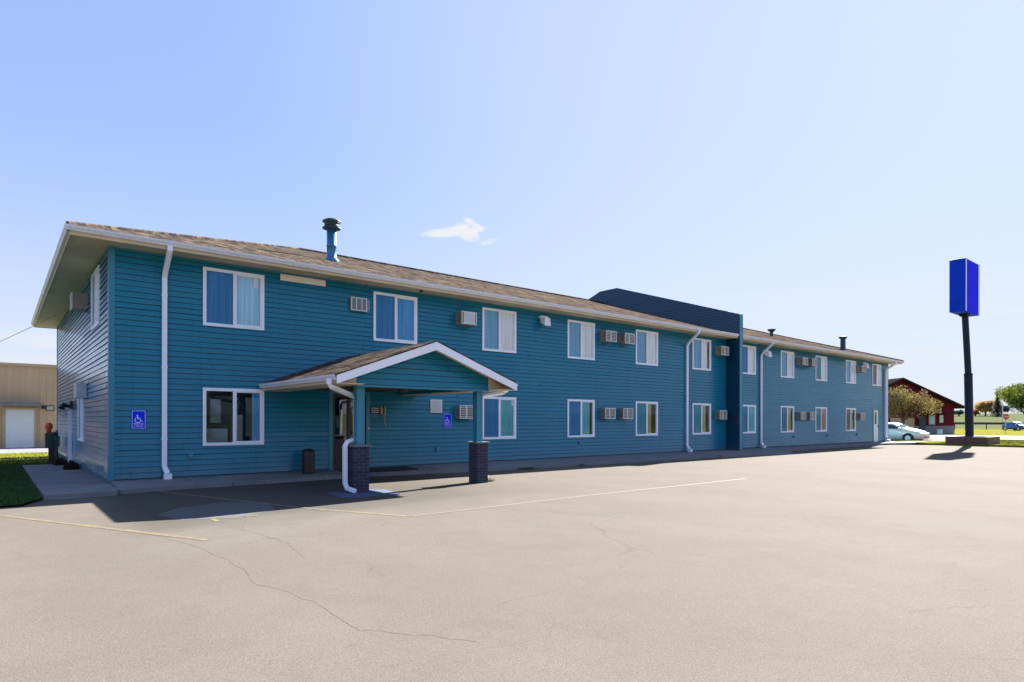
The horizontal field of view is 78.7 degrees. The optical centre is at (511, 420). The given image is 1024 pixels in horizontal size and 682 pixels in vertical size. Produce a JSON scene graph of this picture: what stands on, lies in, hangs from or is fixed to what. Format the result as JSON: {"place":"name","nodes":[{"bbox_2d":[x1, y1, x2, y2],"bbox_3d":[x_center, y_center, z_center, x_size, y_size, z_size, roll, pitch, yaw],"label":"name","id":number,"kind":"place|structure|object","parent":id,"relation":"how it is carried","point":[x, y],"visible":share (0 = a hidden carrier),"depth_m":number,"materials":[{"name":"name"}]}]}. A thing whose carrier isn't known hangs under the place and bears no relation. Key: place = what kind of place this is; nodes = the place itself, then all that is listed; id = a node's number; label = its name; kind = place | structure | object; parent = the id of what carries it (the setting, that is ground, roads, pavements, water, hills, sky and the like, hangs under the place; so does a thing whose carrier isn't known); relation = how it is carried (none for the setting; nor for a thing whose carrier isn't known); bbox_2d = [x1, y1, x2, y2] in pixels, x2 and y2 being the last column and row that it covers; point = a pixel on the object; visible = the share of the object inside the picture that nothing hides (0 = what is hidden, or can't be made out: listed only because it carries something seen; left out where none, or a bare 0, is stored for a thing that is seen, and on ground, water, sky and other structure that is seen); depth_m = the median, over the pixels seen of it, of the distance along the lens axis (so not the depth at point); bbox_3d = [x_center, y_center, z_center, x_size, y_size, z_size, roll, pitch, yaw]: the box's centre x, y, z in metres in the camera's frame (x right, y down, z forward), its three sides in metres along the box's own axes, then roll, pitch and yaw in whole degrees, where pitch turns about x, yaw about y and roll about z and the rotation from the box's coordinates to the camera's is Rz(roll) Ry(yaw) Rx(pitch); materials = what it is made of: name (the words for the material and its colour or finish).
{"place":"outdoors","nodes":[
{"label":"outdoors","id":0,"kind":"place"},
{"bbox_2d":[0,460,47,505],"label":"lawn","id":1,"kind":"structure","parent":0,"point":[32,463],"depth_m":22.89,"materials":[{"name":"green plant"}]},
{"bbox_2d":[0,464,40,505],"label":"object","id":2,"kind":"object","parent":1,"relation":"on","point":[16,488],"visible":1,"depth_m":13.56,"materials":[{"name":"green plant"}]},
{"bbox_2d":[45,423,58,463],"bbox_3d":[-16.442,0.861,22.298,0.400,1.555,0.240,0,0,-39],"label":"utility pedestal","id":3,"kind":"object","parent":1,"relation":"on","point":[51,441],"visible":0.99,"depth_m":22.21,"materials":[{"name":"green plastic"}]},
{"bbox_2d":[109,452,719,493],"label":"sidewalk","id":4,"kind":"structure","parent":0,"point":[139,486],"depth_m":17.26,"materials":[{"name":"concrete"}]},
{"bbox_2d":[302,449,314,472],"bbox_3d":[-5.424,1.081,16.641,0.330,0.651,0.330,0,0,-39],"label":"litter bin","id":5,"kind":"object","parent":4,"relation":"on","point":[308,460],"visible":1,"depth_m":16.50,"materials":[{"name":"black plastic"}]},
{"bbox_2d":[338,466,418,472],"bbox_3d":[-3.762,1.409,17.745,2.150,0.058,0.750,0,0,-39],"label":"door mat","id":6,"kind":"object","parent":4,"relation":"on","point":[387,469],"depth_m":17.89,"materials":[{"name":"rubber"}]},
{"bbox_2d":[0,413,1023,507],"bbox_3d":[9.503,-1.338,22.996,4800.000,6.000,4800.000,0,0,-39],"label":"terrain","id":7,"kind":"structure","parent":0,"point":[1016,417],"depth_m":221.15,"materials":[{"name":"green plant"}]},
{"bbox_2d":[0,447,47,452],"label":"service drive","id":8,"kind":"structure","parent":7,"relation":"on","point":[26,450],"depth_m":31.81,"materials":[{"name":"concrete"}]},
{"bbox_2d":[0,362,56,447],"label":"metal shed","id":9,"kind":"structure","parent":8,"relation":"on","point":[28,402],"depth_m":35.12,"materials":[{"name":"metal"}]},
{"bbox_2d":[6,409,33,447],"bbox_3d":[-27.523,0.490,34.932,1.250,2.160,0.035,0,0,-39],"label":"roller door","id":10,"kind":"structure","parent":9,"relation":"in","point":[19,423],"depth_m":34.91,"materials":[{"name":"white metal"}]},
{"bbox_2d":[0,452,47,457],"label":"lawn sunny","id":11,"kind":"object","parent":7,"relation":"on","point":[23,455],"depth_m":27.24,"materials":[{"name":"green plant"}]},
{"bbox_2d":[0,452,59,463],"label":"dry grass tufts","id":12,"kind":"object","parent":11,"relation":"on","point":[15,460],"visible":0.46,"depth_m":25.21,"materials":[{"name":"yellow plant"}]},
{"bbox_2d":[23,464,118,499],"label":"sidewalk slab","id":13,"kind":"structure","parent":7,"relation":"on","point":[52,482],"depth_m":14.39,"materials":[{"name":"concrete"}]},
{"bbox_2d":[53,457,67,465],"bbox_3d":[-15.323,1.409,21.204,0.426,0.310,0.662,0,0,-39],"label":"shrub","id":14,"kind":"object","parent":13,"relation":"on","point":[60,461],"visible":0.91,"depth_m":21.07,"materials":[{"name":"plant"}]},
{"bbox_2d":[63,460,79,469],"bbox_3d":[-13.424,1.370,19.024,0.441,0.323,0.673,0,0,-39],"label":"shrub","id":15,"kind":"object","parent":13,"relation":"on","point":[70,465],"visible":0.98,"depth_m":18.89,"materials":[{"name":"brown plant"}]},
{"bbox_2d":[31,218,903,492],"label":"motel building","id":16,"kind":"structure","parent":7,"relation":"on","point":[214,356],"depth_m":18.40,"materials":[{"name":"blue wood"}]},
{"bbox_2d":[0,308,69,341],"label":"overhead cable","id":17,"kind":"object","parent":16,"relation":"attached to","point":[36,324],"visible":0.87,"depth_m":24.33,"materials":[{"name":"metal"}]},
{"bbox_2d":[55,430,59,459],"bbox_3d":[-17.480,0.960,23.914,0.250,1.175,0.785,0,0,-39],"label":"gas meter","id":18,"kind":"object","parent":16,"relation":"attached to","point":[56,453],"visible":0.33,"depth_m":23.67,"materials":[{"name":"metal"}]},
{"bbox_2d":[77,398,83,441],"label":"window","id":19,"kind":"structure","parent":16,"relation":"in","point":[80,402],"depth_m":18.81,"materials":[{"name":"white plastic"}]},
{"bbox_2d":[91,265,99,330],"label":"window","id":20,"kind":"structure","parent":16,"relation":"in","point":[95,291],"depth_m":16.02,"materials":[{"name":"white plastic"}]},
{"bbox_2d":[131,410,145,428],"bbox_3d":[-8.655,-0.013,14.479,0.290,0.430,0.010,0,0,-39],"label":"accessible parking sign","id":21,"kind":"object","parent":16,"relation":"attached to","point":[138,419],"visible":1,"depth_m":14.47,"materials":[{"name":"blue metal"}]},
{"bbox_2d":[203,267,263,330],"bbox_3d":[-7.050,-3.056,15.848,1.470,1.440,0.090,0,0,-39],"label":"window","id":22,"kind":"structure","parent":16,"relation":"in","point":[230,299],"depth_m":15.82,"materials":[{"name":"blue glass"}]},
{"bbox_2d":[203,388,263,445],"bbox_3d":[-7.055,-0.083,15.848,1.470,1.435,0.090,0,0,-39],"label":"window","id":23,"kind":"structure","parent":16,"relation":"in","point":[257,394],"depth_m":16.01,"materials":[{"name":"white plastic"}]},
{"bbox_2d":[328,391,369,469],"bbox_3d":[-4.637,0.283,17.827,1.240,2.210,0.171,0,0,-39],"label":"entrance door","id":24,"kind":"structure","parent":16,"relation":"in","point":[341,407],"depth_m":17.69,"materials":[{"name":"glass"}]},
{"bbox_2d":[370,406,379,413],"bbox_3d":[-4.013,-0.291,18.297,0.300,0.220,0.034,0,0,-39],"label":"intercom panel","id":25,"kind":"object","parent":16,"relation":"attached to","point":[374,409],"visible":1,"depth_m":18.27,"materials":[{"name":"plastic"}]},
{"bbox_2d":[380,406,385,425],"bbox_3d":[-3.779,-0.106,18.431,0.183,0.619,0.126,0,0,-39],"label":"wall telephone","id":26,"kind":"object","parent":16,"relation":"attached to","point":[382,410],"depth_m":18.40,"materials":[{"name":"beige plastic"}]},
{"bbox_2d":[373,291,416,343],"bbox_3d":[-3.507,-3.050,18.765,1.470,1.440,0.090,0,0,-39],"label":"window","id":27,"kind":"structure","parent":16,"relation":"in","point":[394,316],"depth_m":18.74,"materials":[{"name":"blue glass"}]},
{"bbox_2d":[444,413,451,427],"bbox_3d":[-2.050,0.020,19.916,0.310,0.465,0.010,0,0,-39],"label":"accessible parking sign","id":28,"kind":"object","parent":16,"relation":"attached to","point":[447,420],"visible":1,"depth_m":19.91,"materials":[{"name":"blue metal"}]},
{"bbox_2d":[482,307,515,352],"bbox_3d":[-0.442,-3.045,21.288,1.470,1.440,0.090,0,0,-39],"label":"window","id":29,"kind":"structure","parent":16,"relation":"in","point":[498,326],"depth_m":21.26,"materials":[{"name":"glass"}]},
{"bbox_2d":[483,397,515,438],"bbox_3d":[-0.447,-0.072,21.288,1.470,1.435,0.090,0,0,-39],"label":"window","id":30,"kind":"structure","parent":16,"relation":"in","point":[500,417],"depth_m":21.30,"materials":[{"name":"blue glass"}]},
{"bbox_2d":[567,319,594,359],"bbox_3d":[2.623,-3.040,23.812,1.470,1.440,0.090,0,0,-39],"label":"window","id":31,"kind":"structure","parent":16,"relation":"in","point":[581,335],"depth_m":23.78,"materials":[{"name":"white plastic"}]},
{"bbox_2d":[567,399,594,437],"bbox_3d":[2.618,-0.067,23.812,1.470,1.435,0.090,0,0,-39],"label":"window","id":32,"kind":"structure","parent":16,"relation":"in","point":[578,411],"depth_m":23.79,"materials":[{"name":"blue glass"}]},
{"bbox_2d":[635,329,657,365],"bbox_3d":[5.665,-3.035,26.316,1.470,1.440,0.090,0,0,-39],"label":"window","id":33,"kind":"structure","parent":16,"relation":"in","point":[646,343],"depth_m":26.30,"materials":[{"name":"white plastic"}]},
{"bbox_2d":[635,401,657,435],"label":"window","id":34,"kind":"structure","parent":16,"relation":"in","point":[643,409],"depth_m":26.27,"materials":[{"name":"teal glass"}]},
{"bbox_2d":[692,338,710,370],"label":"window","id":35,"kind":"structure","parent":16,"relation":"in","point":[699,346],"depth_m":28.81,"materials":[{"name":"white plastic"}]},
{"bbox_2d":[692,403,710,434],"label":"window","id":36,"kind":"structure","parent":16,"relation":"in","point":[698,409],"depth_m":28.81,"materials":[{"name":"teal glass"}]},
{"bbox_2d":[743,345,755,374],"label":"window","id":37,"kind":"structure","parent":16,"relation":"in","point":[749,352],"depth_m":31.59,"materials":[{"name":"white glass"}]},
{"bbox_2d":[743,405,755,433],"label":"window","id":38,"kind":"structure","parent":16,"relation":"in","point":[749,411],"depth_m":31.57,"materials":[{"name":"white plastic"}]},
{"bbox_2d":[780,350,793,377],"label":"window","id":39,"kind":"structure","parent":16,"relation":"in","point":[787,358],"depth_m":33.92,"materials":[{"name":"white glass"}]},
{"bbox_2d":[780,406,793,432],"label":"window","id":40,"kind":"structure","parent":16,"relation":"in","point":[785,421],"depth_m":33.93,"materials":[{"name":"white plastic"}]},
{"bbox_2d":[815,355,826,380],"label":"window","id":41,"kind":"structure","parent":16,"relation":"in","point":[821,369],"depth_m":36.49,"materials":[{"name":"white plastic"}]},
{"bbox_2d":[815,407,826,431],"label":"window","id":42,"kind":"structure","parent":16,"relation":"in","point":[820,412],"depth_m":36.49,"materials":[{"name":"white plastic"}]},
{"bbox_2d":[845,360,855,383],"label":"window","id":43,"kind":"structure","parent":16,"relation":"in","point":[850,367],"depth_m":39.08,"materials":[{"name":"white plastic"}]},
{"bbox_2d":[845,408,855,430],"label":"window","id":44,"kind":"structure","parent":16,"relation":"in","point":[849,411],"depth_m":39.08,"materials":[{"name":"white plastic"}]},
{"bbox_2d":[873,409,878,441],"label":"exit door","id":45,"kind":"structure","parent":16,"relation":"in","point":[875,411],"depth_m":41.57,"materials":[{"name":"white metal"}]},
{"bbox_2d":[872,364,880,385],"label":"window","id":46,"kind":"structure","parent":16,"relation":"in","point":[876,368],"depth_m":41.65,"materials":[{"name":"white plastic"}]},
{"bbox_2d":[0,445,1023,681],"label":"parking lot","id":47,"kind":"structure","parent":7,"relation":"on","point":[927,585],"depth_m":6.17,"materials":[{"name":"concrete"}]},
{"bbox_2d":[0,514,209,540],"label":"parking line","id":48,"kind":"object","parent":47,"relation":"on","point":[186,537],"visible":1,"depth_m":8.89,"materials":[{"name":"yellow paint"}]},
{"bbox_2d":[159,502,274,519],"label":"painted parking square","id":49,"kind":"structure","parent":47,"relation":"on","point":[229,509],"depth_m":10.68,"materials":[{"name":"blue paint"}]},
{"bbox_2d":[210,515,258,521],"bbox_3d":[-4.397,1.545,9.917,0.720,0.002,0.470,0,0,-39],"label":"painted symbol remnant","id":50,"kind":"object","parent":47,"relation":"on","point":[215,520],"visible":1,"depth_m":9.90,"materials":[{"name":"white paint"}]},
{"bbox_2d":[157,491,405,515],"bbox_3d":[-4.746,1.545,11.745,6.945,0.001,0.268,0,0,30],"label":"parking line","id":51,"kind":"object","parent":47,"relation":"on","point":[283,505],"visible":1,"depth_m":11.31,"materials":[{"name":"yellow paint"}]},
{"bbox_2d":[327,489,401,497],"bbox_3d":[-3.203,1.548,13.329,1.303,0.001,1.504,0,0,-29],"label":"painted column base","id":52,"kind":"object","parent":47,"relation":"on","point":[370,493],"visible":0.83,"depth_m":13.18,"materials":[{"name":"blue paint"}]},
{"bbox_2d":[232,458,670,485],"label":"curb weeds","id":53,"kind":"object","parent":47,"relation":"on","point":[489,480],"visible":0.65,"depth_m":19.56,"materials":[{"name":"green plant"}]},
{"bbox_2d":[412,495,590,515],"bbox_3d":[-0.016,1.552,11.503,4.303,0.001,0.100,0,0,-41],"label":"parking line","id":54,"kind":"object","parent":47,"relation":"on","point":[498,505],"visible":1,"depth_m":11.22,"materials":[{"name":"white paint"}]},
{"bbox_2d":[106,460,958,642],"bbox_3d":[5.864,1.565,16.620,27.735,0.001,11.542,0,0,-39],"label":"pavement crack","id":55,"kind":"object","parent":47,"relation":"on","point":[373,630],"visible":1,"depth_m":6.68,"materials":[{"name":"grey asphalt"}]},
{"bbox_2d":[593,478,744,494],"bbox_3d":[3.928,1.559,14.815,6.000,0.001,0.100,0,0,-39],"label":"parking line","id":56,"kind":"object","parent":47,"relation":"on","point":[664,487],"visible":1,"depth_m":14.45,"materials":[{"name":"white paint"}]},
{"bbox_2d":[688,449,791,456],"bbox_3d":[10.475,1.562,28.657,5.496,0.276,2.600,0,0,-39],"label":"sidewalk pad","id":57,"kind":"object","parent":7,"relation":"on","point":[736,453],"visible":0.65,"depth_m":28.24,"materials":[{"name":"concrete"}]},
{"bbox_2d":[888,385,942,423],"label":"crabapple tree","id":58,"kind":"object","parent":7,"relation":"on","point":[902,406],"visible":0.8,"depth_m":56.79,"materials":[{"name":"green plant"}]},
{"bbox_2d":[888,378,963,433],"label":"red house","id":59,"kind":"structure","parent":7,"relation":"on","point":[934,422],"depth_m":77.91,"materials":[{"name":"red wood"}]},
{"bbox_2d":[890,418,913,427],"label":"garage door","id":60,"kind":"structure","parent":59,"relation":"in","point":[909,422],"depth_m":77.86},
{"bbox_2d":[919,416,925,430],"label":"door","id":61,"kind":"structure","parent":59,"relation":"in","point":[922,419],"depth_m":77.86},
{"bbox_2d":[928,415,934,424],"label":"window","id":62,"kind":"structure","parent":59,"relation":"in","point":[931,418],"depth_m":77.88,"materials":[{"name":"glass"}]},
{"bbox_2d":[939,415,942,422],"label":"window","id":63,"kind":"structure","parent":59,"relation":"in","point":[940,416],"depth_m":77.88,"materials":[{"name":"glass"}]},
{"bbox_2d":[954,410,964,415],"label":"tree","id":64,"kind":"object","parent":7,"relation":"on","point":[958,412],"visible":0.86,"depth_m":284.13,"materials":[{"name":"green plant"}]},
{"bbox_2d":[973,410,980,415],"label":"red shrub","id":65,"kind":"object","parent":7,"relation":"on","point":[976,412],"visible":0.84,"depth_m":284.06,"materials":[{"name":"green plant"}]},
{"bbox_2d":[973,400,994,415],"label":"orange tree","id":66,"kind":"object","parent":7,"relation":"on","point":[983,406],"visible":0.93,"depth_m":282.88,"materials":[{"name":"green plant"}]},
{"bbox_2d":[949,429,1023,435],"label":"verge","id":67,"kind":"structure","parent":7,"relation":"on","point":[1011,432],"depth_m":86.39,"materials":[{"name":"yellow plant"}]},
{"bbox_2d":[937,429,942,433],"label":"utility box","id":68,"kind":"object","parent":67,"relation":"on","point":[939,431],"visible":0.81,"depth_m":74.12,"materials":[{"name":"white metal"}]},
{"bbox_2d":[1003,414,1008,432],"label":"stop sign","id":69,"kind":"object","parent":67,"relation":"on","point":[1005,416],"visible":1,"depth_m":81.92,"materials":[{"name":"red metal"}]},
{"bbox_2d":[1002,422,1023,430],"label":"parked car","id":70,"kind":"object","parent":67,"relation":"on","point":[1018,426],"visible":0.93,"depth_m":103.56,"materials":[{"name":"blue metal"}]},
{"bbox_2d":[954,422,1023,428],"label":"guard rail","id":71,"kind":"object","parent":7,"relation":"on","point":[988,423],"visible":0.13,"depth_m":117.94,"materials":[{"name":"black metal"}]},
{"bbox_2d":[990,390,1003,415],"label":"spruce tree","id":72,"kind":"object","parent":7,"relation":"on","point":[998,408],"visible":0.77,"depth_m":274.56,"materials":[{"name":"green plant"}]},
{"bbox_2d":[995,405,1009,412],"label":"dark tree","id":73,"kind":"object","parent":7,"relation":"on","point":[1005,408],"visible":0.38,"depth_m":288.24,"materials":[{"name":"green plant"}]},
{"bbox_2d":[994,382,1023,413],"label":"young maple tree","id":74,"kind":"object","parent":7,"relation":"on","point":[1012,396],"visible":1,"depth_m":50.82,"materials":[{"name":"green plant"}]},
{"bbox_2d":[0,0,1023,413],"label":"sky","id":75,"kind":"structure","parent":0,"point":[816,171],"materials":[{"name":"blue"}]},
{"bbox_2d":[748,441,927,450],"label":"sidewalk","id":76,"kind":"structure","parent":0,"point":[805,447],"depth_m":35.95,"materials":[{"name":"concrete"}]},
{"bbox_2d":[891,440,1023,447],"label":"verge grass","id":77,"kind":"structure","parent":0,"point":[944,443],"depth_m":39.38,"materials":[{"name":"green plant"}]},
{"bbox_2d":[945,436,999,443],"bbox_3d":[29.302,1.355,39.785,2.920,0.640,2.290,0,0,-39],"label":"brick planter","id":78,"kind":"object","parent":77,"relation":"on","point":[972,440],"visible":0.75,"depth_m":39.08,"materials":[{"name":"brown brick"}]},
{"bbox_2d":[949,258,979,436],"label":"pylon sign","id":79,"kind":"object","parent":78,"relation":"in","point":[964,288],"visible":0.94,"depth_m":40.47,"materials":[{"name":"blue plastic"}]},
{"bbox_2d":[923,434,1023,440],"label":"street","id":80,"kind":"structure","parent":0,"point":[941,437],"depth_m":60.74,"materials":[{"name":"grey asphalt"}]},
{"label":"driveway","id":81,"kind":"structure","parent":0,"visible":0},
{"bbox_2d":[888,423,929,440],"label":"parked car","id":82,"kind":"object","parent":81,"relation":"on","point":[898,431],"visible":0.56,"depth_m":46.75,"materials":[{"name":"silver metal"}]}
]}

